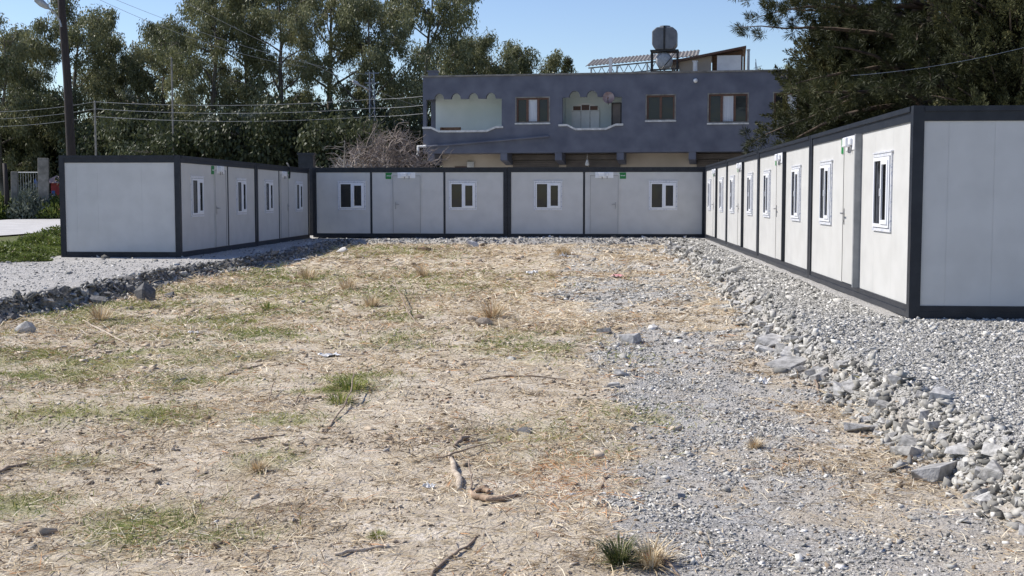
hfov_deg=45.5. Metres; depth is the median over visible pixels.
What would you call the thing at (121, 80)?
eucalyptus tree
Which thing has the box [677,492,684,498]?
stone
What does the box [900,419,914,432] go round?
rock
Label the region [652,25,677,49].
water tank
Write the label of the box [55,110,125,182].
bush
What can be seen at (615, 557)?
grass tuft
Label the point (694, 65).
vent pipe
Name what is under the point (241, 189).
window
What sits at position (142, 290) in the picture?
rock
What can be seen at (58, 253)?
weed clump
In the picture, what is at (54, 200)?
weed clump
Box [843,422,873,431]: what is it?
rock
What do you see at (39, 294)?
rubble
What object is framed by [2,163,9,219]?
wooden post
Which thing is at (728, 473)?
gravel
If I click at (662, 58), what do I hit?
satellite dish
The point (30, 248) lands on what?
weed clump
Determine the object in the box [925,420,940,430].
rock
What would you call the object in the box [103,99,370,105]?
power wire
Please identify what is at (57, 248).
weed clump
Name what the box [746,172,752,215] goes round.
window
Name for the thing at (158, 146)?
bush
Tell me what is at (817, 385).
stick
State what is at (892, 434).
rock
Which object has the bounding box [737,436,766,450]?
grass tuft
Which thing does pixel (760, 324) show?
rock
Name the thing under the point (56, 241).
weed clump
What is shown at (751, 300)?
rock
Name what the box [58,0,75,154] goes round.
utility pole
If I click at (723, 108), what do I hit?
window
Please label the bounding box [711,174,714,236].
door
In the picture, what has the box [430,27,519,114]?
eucalyptus tree
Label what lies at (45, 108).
power wire
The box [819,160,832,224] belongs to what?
window
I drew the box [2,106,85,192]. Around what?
bush
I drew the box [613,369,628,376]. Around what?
stone
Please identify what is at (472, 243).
rock
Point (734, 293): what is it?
rock
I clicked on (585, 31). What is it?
sky
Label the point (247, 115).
bush
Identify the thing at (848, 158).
door
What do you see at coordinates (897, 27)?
pine tree
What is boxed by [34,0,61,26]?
street lamp
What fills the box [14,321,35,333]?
rock
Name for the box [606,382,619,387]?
stone
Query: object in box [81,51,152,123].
eucalyptus tree
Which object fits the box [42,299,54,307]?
rock
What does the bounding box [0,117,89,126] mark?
power wire
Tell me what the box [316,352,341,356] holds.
litter
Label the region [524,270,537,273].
litter
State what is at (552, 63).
eucalyptus tree
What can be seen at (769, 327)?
rock
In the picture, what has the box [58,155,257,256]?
portable cabin
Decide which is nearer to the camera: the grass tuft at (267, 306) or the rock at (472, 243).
the grass tuft at (267, 306)
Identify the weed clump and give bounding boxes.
[0,194,23,219]
[0,200,34,219]
[0,241,24,257]
[0,253,21,262]
[1,240,26,250]
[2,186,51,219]
[9,175,56,204]
[13,243,56,256]
[15,251,53,261]
[16,231,53,244]
[26,202,59,218]
[34,224,60,236]
[36,245,60,255]
[37,193,59,218]
[39,235,60,250]
[42,245,60,251]
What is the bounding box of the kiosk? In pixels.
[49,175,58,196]
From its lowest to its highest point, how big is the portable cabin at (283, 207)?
2.504 m
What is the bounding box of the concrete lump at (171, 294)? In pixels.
[164,291,174,297]
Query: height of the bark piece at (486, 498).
0.049 m
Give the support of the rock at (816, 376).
on the ground at (424, 556)
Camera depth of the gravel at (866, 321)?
12.47 m
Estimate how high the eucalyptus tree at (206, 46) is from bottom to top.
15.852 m
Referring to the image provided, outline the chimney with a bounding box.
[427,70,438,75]
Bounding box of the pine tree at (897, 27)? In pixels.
[728,0,982,154]
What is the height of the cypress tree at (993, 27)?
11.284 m
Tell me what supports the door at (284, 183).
in the portable cabin at (283, 207)
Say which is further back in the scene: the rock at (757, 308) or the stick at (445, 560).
the rock at (757, 308)
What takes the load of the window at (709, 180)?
in the portable cabin at (715, 201)
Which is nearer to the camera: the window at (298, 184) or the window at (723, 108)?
the window at (298, 184)
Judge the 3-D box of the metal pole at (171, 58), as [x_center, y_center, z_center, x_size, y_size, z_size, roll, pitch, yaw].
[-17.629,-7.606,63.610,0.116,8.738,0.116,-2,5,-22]
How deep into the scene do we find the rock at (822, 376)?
11.31 m
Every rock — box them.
[6,313,16,319]
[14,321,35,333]
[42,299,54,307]
[43,286,58,294]
[57,285,69,293]
[80,296,88,303]
[89,295,106,304]
[122,284,133,292]
[134,282,155,300]
[260,261,272,265]
[285,250,293,254]
[336,247,347,251]
[466,240,478,246]
[732,289,739,297]
[747,296,756,303]
[753,305,762,314]
[754,333,782,346]
[754,344,774,352]
[758,320,765,326]
[764,323,773,331]
[764,355,806,369]
[774,343,784,352]
[780,346,792,356]
[793,344,800,354]
[794,365,806,372]
[804,344,813,353]
[804,364,822,375]
[809,371,828,381]
[815,367,828,372]
[819,373,827,381]
[832,360,849,370]
[833,382,847,395]
[841,382,859,393]
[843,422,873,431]
[846,400,854,405]
[850,374,858,379]
[859,374,870,384]
[861,416,871,421]
[867,397,877,406]
[875,399,888,409]
[877,417,885,424]
[883,432,897,437]
[886,374,901,384]
[890,446,922,456]
[897,434,917,445]
[899,397,908,405]
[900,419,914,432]
[911,461,956,482]
[914,390,923,398]
[918,409,931,423]
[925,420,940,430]
[928,385,954,400]
[935,433,949,443]
[944,443,969,454]
[956,461,968,469]
[963,487,988,499]
[966,439,974,447]
[972,491,992,505]
[974,466,983,477]
[977,459,1004,480]
[981,442,1001,456]
[1001,436,1008,442]
[1013,496,1022,506]
[1018,523,1023,535]
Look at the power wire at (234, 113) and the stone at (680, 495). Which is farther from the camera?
the power wire at (234, 113)
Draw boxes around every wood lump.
[466,315,477,320]
[475,318,492,325]
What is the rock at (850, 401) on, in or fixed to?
on the ground at (424, 556)
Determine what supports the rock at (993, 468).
on the ground at (424, 556)
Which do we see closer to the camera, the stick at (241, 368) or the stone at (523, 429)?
the stone at (523, 429)
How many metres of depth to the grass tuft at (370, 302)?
19.22 m
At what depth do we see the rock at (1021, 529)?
6.25 m
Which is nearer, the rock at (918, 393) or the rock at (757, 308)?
the rock at (918, 393)
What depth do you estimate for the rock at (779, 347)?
13.26 m
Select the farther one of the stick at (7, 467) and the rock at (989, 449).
the stick at (7, 467)
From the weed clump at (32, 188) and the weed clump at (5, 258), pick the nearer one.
the weed clump at (5, 258)
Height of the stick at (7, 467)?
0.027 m
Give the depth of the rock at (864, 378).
10.25 m
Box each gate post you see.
[11,171,17,204]
[38,158,49,202]
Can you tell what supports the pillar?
on the ground at (424, 556)
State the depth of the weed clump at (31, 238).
33.65 m
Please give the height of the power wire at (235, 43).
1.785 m
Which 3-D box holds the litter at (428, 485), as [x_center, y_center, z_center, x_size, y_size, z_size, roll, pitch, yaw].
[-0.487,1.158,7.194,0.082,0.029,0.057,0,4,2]
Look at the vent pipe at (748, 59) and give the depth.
58.96 m
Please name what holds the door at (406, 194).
in the portable cabin at (421, 202)
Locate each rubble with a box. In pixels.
[0,238,353,321]
[348,237,668,245]
[661,237,1023,529]
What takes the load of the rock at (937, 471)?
on the ground at (424, 556)
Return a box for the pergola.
[586,50,699,72]
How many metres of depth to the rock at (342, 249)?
35.77 m
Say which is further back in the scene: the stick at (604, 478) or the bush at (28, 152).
the bush at (28, 152)
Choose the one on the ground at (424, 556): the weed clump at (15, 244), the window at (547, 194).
the weed clump at (15, 244)
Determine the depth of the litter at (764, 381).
11.22 m
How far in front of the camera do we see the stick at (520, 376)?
11.54 m
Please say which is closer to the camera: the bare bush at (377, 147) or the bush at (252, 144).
the bare bush at (377, 147)
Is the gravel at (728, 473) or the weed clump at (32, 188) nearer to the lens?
the gravel at (728, 473)
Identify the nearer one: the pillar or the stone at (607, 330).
the stone at (607, 330)
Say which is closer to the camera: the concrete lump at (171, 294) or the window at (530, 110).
the concrete lump at (171, 294)
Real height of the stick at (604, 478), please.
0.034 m
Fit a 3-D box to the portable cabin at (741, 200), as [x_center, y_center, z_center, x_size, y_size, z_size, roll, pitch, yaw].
[7.412,-2.188,31.788,3.093,2.504,7.024,0,4,4]
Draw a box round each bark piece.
[468,489,520,501]
[475,485,490,493]
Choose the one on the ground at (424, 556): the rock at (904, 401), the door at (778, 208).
the rock at (904, 401)
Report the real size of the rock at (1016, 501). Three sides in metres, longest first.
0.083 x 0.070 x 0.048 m
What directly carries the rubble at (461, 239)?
on the ground at (424, 556)
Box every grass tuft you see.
[79,299,125,320]
[239,455,276,475]
[251,300,279,311]
[295,264,323,279]
[314,391,360,405]
[326,375,376,392]
[333,275,361,290]
[358,294,384,307]
[363,528,388,539]
[408,265,439,277]
[460,297,512,318]
[552,244,573,254]
[582,533,662,575]
[620,531,695,575]
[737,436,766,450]
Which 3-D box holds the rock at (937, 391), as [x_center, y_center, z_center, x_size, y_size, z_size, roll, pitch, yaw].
[3.044,0.773,8.660,0.146,0.119,0.204,16,14,31]
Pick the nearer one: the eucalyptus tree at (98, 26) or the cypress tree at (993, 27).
the cypress tree at (993, 27)
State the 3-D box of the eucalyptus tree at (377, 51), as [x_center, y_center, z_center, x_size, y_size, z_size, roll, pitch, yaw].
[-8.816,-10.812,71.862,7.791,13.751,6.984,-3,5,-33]
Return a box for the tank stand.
[650,49,678,71]
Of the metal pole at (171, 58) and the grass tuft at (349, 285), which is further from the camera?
the metal pole at (171, 58)
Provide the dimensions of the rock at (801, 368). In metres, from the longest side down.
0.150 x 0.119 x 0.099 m
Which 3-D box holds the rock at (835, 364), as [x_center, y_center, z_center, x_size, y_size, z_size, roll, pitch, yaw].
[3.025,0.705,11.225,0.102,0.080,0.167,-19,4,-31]
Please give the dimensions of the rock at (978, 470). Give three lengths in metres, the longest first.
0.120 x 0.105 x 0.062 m
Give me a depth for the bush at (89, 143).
68.05 m
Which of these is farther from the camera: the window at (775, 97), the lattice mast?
the lattice mast
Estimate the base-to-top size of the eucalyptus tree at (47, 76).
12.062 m
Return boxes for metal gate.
[18,172,37,195]
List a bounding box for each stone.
[414,247,431,250]
[414,314,423,318]
[517,427,531,433]
[596,328,611,332]
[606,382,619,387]
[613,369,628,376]
[619,333,641,343]
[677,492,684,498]
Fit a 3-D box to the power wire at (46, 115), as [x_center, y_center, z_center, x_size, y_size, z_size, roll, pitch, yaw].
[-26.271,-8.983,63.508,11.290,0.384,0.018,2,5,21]
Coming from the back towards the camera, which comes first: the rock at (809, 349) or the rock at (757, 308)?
the rock at (757, 308)
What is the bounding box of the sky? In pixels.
[0,0,940,120]
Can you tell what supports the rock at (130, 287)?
on the ground at (424, 556)
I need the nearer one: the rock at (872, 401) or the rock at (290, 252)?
the rock at (872, 401)
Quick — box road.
[0,219,59,234]
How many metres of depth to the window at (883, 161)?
15.88 m
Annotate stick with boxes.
[0,463,28,472]
[82,320,128,344]
[147,468,161,471]
[223,365,259,375]
[236,434,284,441]
[268,380,274,402]
[324,369,353,431]
[334,545,383,555]
[393,276,421,328]
[427,441,500,458]
[430,521,504,575]
[453,433,478,447]
[468,459,472,489]
[475,375,565,380]
[600,474,609,487]
[643,541,680,575]
[814,379,820,397]
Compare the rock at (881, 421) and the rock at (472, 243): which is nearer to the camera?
the rock at (881, 421)
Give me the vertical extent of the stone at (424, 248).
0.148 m
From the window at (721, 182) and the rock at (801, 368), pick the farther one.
the window at (721, 182)
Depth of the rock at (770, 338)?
14.03 m
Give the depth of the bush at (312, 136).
62.99 m
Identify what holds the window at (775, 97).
in the house
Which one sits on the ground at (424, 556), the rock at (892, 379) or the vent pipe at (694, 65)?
the rock at (892, 379)
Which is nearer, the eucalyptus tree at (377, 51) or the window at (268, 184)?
the window at (268, 184)
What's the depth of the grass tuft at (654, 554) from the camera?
5.80 m
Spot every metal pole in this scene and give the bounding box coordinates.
[94,100,96,154]
[170,57,173,154]
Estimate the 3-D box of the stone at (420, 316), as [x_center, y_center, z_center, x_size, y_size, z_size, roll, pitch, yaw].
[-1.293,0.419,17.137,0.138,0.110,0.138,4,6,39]
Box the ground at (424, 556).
[0,232,1023,575]
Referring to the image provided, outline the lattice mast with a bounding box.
[352,71,378,164]
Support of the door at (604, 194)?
in the portable cabin at (635, 202)
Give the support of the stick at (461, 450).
on the ground at (424, 556)
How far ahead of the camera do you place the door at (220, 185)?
33.13 m
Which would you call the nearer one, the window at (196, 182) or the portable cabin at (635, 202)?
the window at (196, 182)
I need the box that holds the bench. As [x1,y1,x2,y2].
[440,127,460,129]
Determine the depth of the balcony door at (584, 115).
60.65 m
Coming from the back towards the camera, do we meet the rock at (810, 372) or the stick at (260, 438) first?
the rock at (810, 372)
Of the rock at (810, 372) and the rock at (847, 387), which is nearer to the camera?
the rock at (847, 387)
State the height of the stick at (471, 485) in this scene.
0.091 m
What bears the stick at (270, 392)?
on the ground at (424, 556)
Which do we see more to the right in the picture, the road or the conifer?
the conifer
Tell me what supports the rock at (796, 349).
on the ground at (424, 556)
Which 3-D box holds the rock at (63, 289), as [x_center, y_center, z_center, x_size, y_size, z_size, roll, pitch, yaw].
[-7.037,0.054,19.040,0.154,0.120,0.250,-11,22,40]
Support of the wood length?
on the ground at (424, 556)
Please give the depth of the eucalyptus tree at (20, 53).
73.06 m
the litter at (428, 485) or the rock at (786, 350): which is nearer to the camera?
the litter at (428, 485)
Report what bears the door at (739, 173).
in the portable cabin at (741, 200)
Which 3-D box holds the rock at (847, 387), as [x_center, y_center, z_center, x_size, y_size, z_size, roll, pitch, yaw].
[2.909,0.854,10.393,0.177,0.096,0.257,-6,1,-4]
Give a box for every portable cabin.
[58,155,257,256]
[256,163,309,245]
[312,167,506,237]
[507,167,705,237]
[705,160,726,245]
[726,151,757,258]
[757,135,810,277]
[808,105,1023,318]
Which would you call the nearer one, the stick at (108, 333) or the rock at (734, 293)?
the stick at (108, 333)
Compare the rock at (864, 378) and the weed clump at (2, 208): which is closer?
the rock at (864, 378)
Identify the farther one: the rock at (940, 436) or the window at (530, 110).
the window at (530, 110)
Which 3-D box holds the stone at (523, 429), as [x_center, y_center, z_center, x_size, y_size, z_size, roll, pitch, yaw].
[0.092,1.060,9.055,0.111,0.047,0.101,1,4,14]
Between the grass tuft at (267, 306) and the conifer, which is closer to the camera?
the grass tuft at (267, 306)
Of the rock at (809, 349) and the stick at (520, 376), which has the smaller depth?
the stick at (520, 376)
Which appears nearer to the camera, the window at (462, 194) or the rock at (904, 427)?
the rock at (904, 427)
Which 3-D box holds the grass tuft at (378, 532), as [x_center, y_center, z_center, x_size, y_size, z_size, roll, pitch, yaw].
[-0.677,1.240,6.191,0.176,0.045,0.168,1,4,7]
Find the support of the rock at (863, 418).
on the ground at (424, 556)
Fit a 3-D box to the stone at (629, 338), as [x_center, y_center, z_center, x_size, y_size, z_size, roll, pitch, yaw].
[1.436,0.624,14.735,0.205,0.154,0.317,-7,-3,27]
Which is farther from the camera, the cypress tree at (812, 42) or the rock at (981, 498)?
the cypress tree at (812, 42)
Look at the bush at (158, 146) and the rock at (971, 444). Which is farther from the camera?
the bush at (158, 146)
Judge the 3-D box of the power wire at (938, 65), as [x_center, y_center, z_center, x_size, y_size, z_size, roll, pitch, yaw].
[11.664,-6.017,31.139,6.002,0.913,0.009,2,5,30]
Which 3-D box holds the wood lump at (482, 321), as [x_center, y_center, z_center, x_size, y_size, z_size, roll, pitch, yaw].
[-0.374,0.462,16.147,0.261,0.128,0.155,3,-13,-22]
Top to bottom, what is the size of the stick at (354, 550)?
0.026 m
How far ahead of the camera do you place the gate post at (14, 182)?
66.62 m
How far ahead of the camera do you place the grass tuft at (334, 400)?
10.20 m
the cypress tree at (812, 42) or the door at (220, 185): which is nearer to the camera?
the door at (220, 185)
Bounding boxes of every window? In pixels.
[190,176,203,216]
[235,178,246,214]
[264,180,273,212]
[295,181,302,211]
[338,181,365,209]
[449,181,476,209]
[515,96,549,124]
[534,181,561,209]
[645,94,675,121]
[649,181,677,209]
[707,92,748,124]
[707,179,710,209]
[719,177,723,211]
[729,175,734,212]
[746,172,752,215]
[763,170,770,217]
[772,92,802,120]
[791,165,801,220]
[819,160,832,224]
[872,150,893,231]
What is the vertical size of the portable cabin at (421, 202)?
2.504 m
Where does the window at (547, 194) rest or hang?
in the portable cabin at (635, 202)
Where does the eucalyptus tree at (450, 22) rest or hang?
on the ground at (424, 556)
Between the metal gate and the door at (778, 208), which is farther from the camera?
the metal gate
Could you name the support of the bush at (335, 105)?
on the ground at (424, 556)
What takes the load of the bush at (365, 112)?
on the ground at (424, 556)
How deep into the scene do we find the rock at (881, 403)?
9.34 m
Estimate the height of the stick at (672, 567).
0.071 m
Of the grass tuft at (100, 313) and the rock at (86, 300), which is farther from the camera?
the rock at (86, 300)
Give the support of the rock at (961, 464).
on the ground at (424, 556)
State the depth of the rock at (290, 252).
33.26 m
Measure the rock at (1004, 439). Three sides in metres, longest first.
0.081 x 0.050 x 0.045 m
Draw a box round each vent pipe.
[692,61,697,70]
[746,49,749,69]
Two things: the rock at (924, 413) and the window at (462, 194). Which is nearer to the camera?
the rock at (924, 413)
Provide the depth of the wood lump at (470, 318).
16.88 m
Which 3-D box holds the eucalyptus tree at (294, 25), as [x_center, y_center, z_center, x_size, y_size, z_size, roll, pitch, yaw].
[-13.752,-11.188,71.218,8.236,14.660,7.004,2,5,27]
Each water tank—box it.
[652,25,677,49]
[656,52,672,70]
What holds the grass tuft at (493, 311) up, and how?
on the ground at (424, 556)
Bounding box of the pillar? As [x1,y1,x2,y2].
[297,153,315,234]
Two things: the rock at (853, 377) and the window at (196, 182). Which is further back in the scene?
the window at (196, 182)
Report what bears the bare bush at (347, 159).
on the ground at (424, 556)
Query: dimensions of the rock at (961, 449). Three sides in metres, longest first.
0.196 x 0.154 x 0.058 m
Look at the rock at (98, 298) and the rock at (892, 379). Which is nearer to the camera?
the rock at (892, 379)
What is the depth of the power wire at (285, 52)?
58.79 m
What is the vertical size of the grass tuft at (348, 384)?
0.155 m
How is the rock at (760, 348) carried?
on the ground at (424, 556)
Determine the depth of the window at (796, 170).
22.87 m
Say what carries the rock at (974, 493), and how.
on the ground at (424, 556)
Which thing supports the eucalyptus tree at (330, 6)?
on the ground at (424, 556)
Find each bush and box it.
[0,86,80,192]
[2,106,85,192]
[55,100,186,183]
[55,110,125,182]
[103,98,233,158]
[109,103,275,160]
[118,87,205,117]
[180,101,269,159]
[190,87,324,166]
[250,89,338,116]
[254,95,364,167]
[276,99,397,167]
[312,89,423,166]
[315,141,384,167]
[323,116,451,167]
[361,98,441,166]
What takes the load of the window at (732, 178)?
in the portable cabin at (741, 200)
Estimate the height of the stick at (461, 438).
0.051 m
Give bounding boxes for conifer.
[559,55,573,72]
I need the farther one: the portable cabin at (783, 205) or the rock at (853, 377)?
the portable cabin at (783, 205)
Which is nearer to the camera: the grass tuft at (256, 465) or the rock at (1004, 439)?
the rock at (1004, 439)
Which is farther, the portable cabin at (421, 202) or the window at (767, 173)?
the portable cabin at (421, 202)
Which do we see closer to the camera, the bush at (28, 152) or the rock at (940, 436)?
the rock at (940, 436)
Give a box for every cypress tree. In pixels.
[752,1,893,142]
[828,0,968,125]
[913,0,1023,105]
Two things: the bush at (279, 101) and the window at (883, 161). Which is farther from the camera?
the bush at (279, 101)
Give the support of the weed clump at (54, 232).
on the ground at (424, 556)
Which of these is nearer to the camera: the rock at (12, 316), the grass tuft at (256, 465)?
the grass tuft at (256, 465)
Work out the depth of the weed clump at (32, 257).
28.16 m
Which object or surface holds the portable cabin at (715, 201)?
on the ground at (424, 556)
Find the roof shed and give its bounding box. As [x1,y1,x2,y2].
[671,46,745,70]
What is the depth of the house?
59.37 m
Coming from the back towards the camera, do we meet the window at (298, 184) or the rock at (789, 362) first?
the window at (298, 184)
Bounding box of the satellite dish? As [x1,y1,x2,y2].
[603,92,613,104]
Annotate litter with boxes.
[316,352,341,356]
[422,482,435,487]
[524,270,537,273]
[751,376,770,383]
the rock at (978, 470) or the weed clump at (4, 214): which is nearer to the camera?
the rock at (978, 470)
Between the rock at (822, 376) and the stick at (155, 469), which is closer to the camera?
the stick at (155, 469)
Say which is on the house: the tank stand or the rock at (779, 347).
the tank stand
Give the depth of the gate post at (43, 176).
66.49 m
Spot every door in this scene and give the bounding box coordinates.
[214,168,227,246]
[280,173,288,237]
[391,174,421,232]
[572,103,599,127]
[589,174,619,233]
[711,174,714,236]
[736,169,740,245]
[773,161,781,259]
[840,147,853,284]
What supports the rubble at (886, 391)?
on the ground at (424, 556)
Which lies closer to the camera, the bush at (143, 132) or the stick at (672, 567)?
the stick at (672, 567)
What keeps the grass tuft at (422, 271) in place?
on the ground at (424, 556)
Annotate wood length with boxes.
[448,452,462,490]
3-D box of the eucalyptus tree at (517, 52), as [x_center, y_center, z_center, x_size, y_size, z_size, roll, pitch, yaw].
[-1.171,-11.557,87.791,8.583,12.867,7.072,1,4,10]
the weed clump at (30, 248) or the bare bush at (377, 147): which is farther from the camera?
the bare bush at (377, 147)
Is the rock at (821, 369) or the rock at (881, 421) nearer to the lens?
the rock at (881, 421)
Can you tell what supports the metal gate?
attached to the gate post at (43, 176)
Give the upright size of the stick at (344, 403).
0.168 m
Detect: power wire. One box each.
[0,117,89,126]
[3,102,91,111]
[4,109,91,118]
[96,116,371,121]
[101,0,302,66]
[102,108,370,113]
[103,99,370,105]
[117,0,371,75]
[182,0,415,105]
[851,47,1023,75]
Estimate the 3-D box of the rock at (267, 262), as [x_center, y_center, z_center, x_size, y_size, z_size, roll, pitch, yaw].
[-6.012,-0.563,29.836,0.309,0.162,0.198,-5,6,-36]
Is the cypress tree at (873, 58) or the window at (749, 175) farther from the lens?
the cypress tree at (873, 58)
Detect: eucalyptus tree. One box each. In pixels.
[0,13,91,194]
[0,51,61,118]
[4,0,129,148]
[75,21,209,125]
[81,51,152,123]
[107,16,218,125]
[146,0,276,122]
[176,0,319,114]
[213,0,345,114]
[281,0,408,115]
[301,0,442,127]
[366,0,481,128]
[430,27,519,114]
[456,38,542,74]
[498,48,576,73]
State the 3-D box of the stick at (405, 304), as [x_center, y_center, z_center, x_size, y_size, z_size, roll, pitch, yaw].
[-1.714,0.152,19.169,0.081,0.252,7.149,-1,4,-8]
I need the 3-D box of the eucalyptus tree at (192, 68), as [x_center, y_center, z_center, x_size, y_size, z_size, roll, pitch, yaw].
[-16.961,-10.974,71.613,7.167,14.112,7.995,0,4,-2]
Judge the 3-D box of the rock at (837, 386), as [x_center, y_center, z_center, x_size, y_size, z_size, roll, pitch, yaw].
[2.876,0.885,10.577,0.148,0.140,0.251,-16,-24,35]
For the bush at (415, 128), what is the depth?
69.73 m
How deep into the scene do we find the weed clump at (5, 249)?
29.35 m
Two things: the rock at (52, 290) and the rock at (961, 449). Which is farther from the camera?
the rock at (52, 290)
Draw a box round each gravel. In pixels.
[0,235,1023,508]
[0,241,1023,575]
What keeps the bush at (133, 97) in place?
on the ground at (424, 556)
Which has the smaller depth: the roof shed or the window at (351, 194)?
the window at (351, 194)
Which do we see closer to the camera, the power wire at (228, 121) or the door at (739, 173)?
the door at (739, 173)
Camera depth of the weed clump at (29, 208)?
65.49 m
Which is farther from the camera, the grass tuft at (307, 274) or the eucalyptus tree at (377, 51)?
the eucalyptus tree at (377, 51)
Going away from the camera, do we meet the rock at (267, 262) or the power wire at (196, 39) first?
the rock at (267, 262)
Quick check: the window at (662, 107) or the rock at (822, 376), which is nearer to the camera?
the rock at (822, 376)
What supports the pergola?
on the house
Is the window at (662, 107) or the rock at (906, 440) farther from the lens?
the window at (662, 107)
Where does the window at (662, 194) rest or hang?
in the portable cabin at (635, 202)
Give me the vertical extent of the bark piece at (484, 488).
0.048 m
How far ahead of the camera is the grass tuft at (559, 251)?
34.05 m
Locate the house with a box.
[417,69,813,166]
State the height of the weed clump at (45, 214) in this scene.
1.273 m
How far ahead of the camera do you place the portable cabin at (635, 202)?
43.21 m

